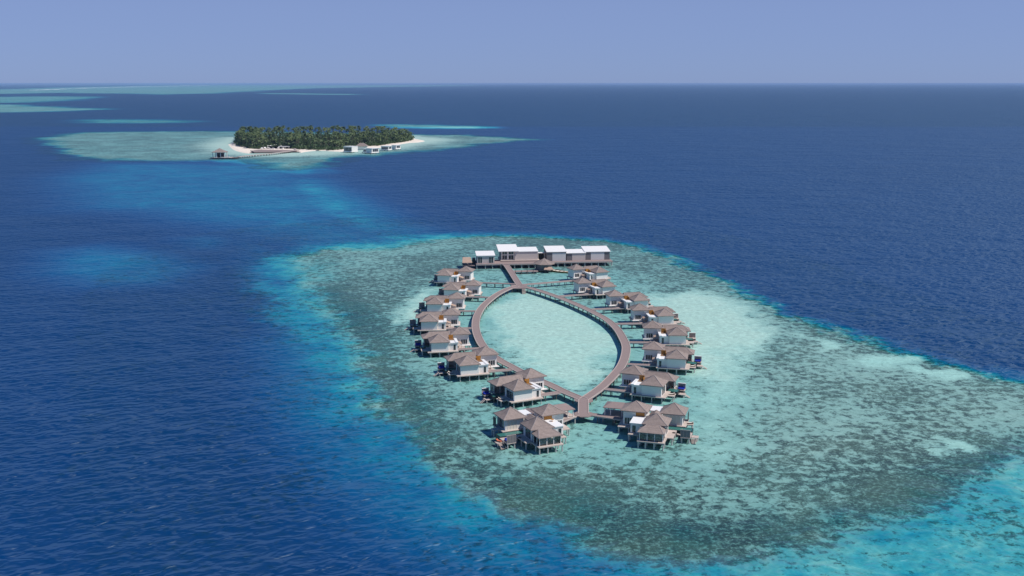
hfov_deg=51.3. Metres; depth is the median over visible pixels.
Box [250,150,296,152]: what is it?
beach deck
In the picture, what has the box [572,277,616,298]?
water villa
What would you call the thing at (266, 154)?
island jetty
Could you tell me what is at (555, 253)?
flat roofed building
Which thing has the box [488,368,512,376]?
jetty
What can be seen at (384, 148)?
beach villa
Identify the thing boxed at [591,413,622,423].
jetty
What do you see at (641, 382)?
water villa
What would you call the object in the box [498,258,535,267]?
pier platform
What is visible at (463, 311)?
jetty
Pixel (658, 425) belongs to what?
water villa
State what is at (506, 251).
flat roofed building
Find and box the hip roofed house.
[356,143,367,149]
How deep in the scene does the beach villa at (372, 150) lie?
1765.84 m
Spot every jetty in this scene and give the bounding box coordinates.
[238,150,295,158]
[446,327,471,329]
[458,347,479,351]
[459,281,514,287]
[460,310,475,315]
[466,296,487,301]
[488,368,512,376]
[523,279,588,287]
[541,391,561,401]
[559,293,593,299]
[563,413,577,425]
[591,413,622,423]
[592,307,625,313]
[603,388,631,397]
[616,322,645,328]
[627,363,656,369]
[629,341,658,347]
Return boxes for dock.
[513,270,537,273]
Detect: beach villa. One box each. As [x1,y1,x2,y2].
[343,146,357,152]
[365,148,378,153]
[380,146,391,150]
[392,145,400,149]
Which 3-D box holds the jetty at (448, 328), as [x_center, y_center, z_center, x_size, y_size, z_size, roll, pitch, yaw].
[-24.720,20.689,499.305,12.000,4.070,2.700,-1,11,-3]
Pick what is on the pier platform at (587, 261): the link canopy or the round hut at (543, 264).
the link canopy
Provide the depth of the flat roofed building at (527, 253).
684.62 m
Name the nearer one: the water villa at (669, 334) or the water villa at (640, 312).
the water villa at (669, 334)
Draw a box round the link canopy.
[538,252,544,258]
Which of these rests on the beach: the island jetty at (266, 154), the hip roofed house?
the hip roofed house
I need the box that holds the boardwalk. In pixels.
[472,265,630,417]
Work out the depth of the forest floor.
1967.49 m
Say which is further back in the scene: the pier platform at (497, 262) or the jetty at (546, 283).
the pier platform at (497, 262)
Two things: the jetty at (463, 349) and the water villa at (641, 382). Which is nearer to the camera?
the water villa at (641, 382)
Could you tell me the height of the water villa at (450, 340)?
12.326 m
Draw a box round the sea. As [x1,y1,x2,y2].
[0,84,1023,575]
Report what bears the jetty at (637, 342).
in the sea
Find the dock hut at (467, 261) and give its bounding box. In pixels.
[462,257,475,266]
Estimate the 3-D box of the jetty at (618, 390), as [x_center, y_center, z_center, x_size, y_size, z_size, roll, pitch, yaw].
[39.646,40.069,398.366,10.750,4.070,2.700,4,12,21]
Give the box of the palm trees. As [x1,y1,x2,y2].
[233,130,414,149]
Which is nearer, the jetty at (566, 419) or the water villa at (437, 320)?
the jetty at (566, 419)
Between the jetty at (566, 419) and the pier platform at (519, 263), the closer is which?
the jetty at (566, 419)
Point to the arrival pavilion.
(220, 153)
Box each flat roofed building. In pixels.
[475,251,494,263]
[496,244,518,259]
[514,247,537,259]
[543,246,566,260]
[566,249,585,260]
[581,246,610,259]
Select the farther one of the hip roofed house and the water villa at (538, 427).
the hip roofed house
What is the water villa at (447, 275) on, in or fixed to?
in the sea
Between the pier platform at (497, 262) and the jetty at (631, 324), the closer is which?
the jetty at (631, 324)
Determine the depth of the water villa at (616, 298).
548.83 m
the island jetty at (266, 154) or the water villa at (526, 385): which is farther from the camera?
the island jetty at (266, 154)
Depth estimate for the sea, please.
507.14 m
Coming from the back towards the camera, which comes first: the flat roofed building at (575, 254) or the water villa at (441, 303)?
the flat roofed building at (575, 254)
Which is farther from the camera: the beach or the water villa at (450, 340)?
the beach
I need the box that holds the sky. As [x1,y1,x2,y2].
[0,0,1023,83]
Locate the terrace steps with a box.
[498,257,538,261]
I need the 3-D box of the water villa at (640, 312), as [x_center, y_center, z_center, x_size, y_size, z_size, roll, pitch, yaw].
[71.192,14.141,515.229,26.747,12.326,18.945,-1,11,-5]
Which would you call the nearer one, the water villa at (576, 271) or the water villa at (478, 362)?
the water villa at (478, 362)
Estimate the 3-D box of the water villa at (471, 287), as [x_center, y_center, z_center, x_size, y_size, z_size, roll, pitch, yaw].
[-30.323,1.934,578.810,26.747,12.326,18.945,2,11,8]
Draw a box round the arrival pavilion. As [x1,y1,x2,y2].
[211,148,239,158]
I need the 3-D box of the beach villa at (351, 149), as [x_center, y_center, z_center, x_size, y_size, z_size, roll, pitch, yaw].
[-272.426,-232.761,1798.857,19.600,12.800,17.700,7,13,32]
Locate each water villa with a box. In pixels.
[404,308,459,334]
[410,326,470,357]
[413,292,465,311]
[430,266,474,284]
[433,346,499,381]
[438,279,482,300]
[479,368,546,407]
[491,403,575,454]
[566,264,610,280]
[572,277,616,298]
[602,400,698,450]
[604,290,652,311]
[619,365,689,403]
[629,303,684,325]
[641,320,701,347]
[642,341,706,374]
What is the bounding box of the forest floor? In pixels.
[253,139,375,149]
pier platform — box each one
[475,260,501,268]
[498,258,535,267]
[539,259,612,266]
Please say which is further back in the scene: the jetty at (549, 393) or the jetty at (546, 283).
the jetty at (546, 283)
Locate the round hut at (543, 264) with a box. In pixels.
[534,258,554,272]
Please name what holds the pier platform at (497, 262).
in the sea
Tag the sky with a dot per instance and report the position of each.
(42, 41)
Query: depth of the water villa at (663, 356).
436.24 m
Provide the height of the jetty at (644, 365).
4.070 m
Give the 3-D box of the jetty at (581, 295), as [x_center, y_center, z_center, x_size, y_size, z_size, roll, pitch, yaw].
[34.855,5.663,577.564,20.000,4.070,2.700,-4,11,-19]
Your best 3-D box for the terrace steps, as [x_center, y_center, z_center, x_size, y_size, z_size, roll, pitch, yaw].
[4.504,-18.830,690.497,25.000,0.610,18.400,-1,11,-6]
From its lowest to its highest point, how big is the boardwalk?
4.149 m
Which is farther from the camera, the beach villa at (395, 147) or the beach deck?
the beach villa at (395, 147)
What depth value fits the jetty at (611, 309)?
542.46 m
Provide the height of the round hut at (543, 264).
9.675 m
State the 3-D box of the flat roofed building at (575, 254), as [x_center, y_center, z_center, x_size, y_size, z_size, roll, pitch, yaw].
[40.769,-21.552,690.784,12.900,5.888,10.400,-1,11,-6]
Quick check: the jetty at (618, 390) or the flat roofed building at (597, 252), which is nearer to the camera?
the jetty at (618, 390)
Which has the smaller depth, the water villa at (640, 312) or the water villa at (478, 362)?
the water villa at (478, 362)
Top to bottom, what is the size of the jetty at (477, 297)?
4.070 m
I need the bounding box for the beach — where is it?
[228,138,423,152]
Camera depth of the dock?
655.27 m
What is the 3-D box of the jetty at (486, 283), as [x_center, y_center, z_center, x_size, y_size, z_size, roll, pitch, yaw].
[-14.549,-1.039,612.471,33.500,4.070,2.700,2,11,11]
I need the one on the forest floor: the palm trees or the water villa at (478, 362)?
the palm trees
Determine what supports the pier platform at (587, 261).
in the sea
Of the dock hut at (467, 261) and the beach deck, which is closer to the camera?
the dock hut at (467, 261)
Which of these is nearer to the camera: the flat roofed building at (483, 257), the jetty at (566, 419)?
the jetty at (566, 419)

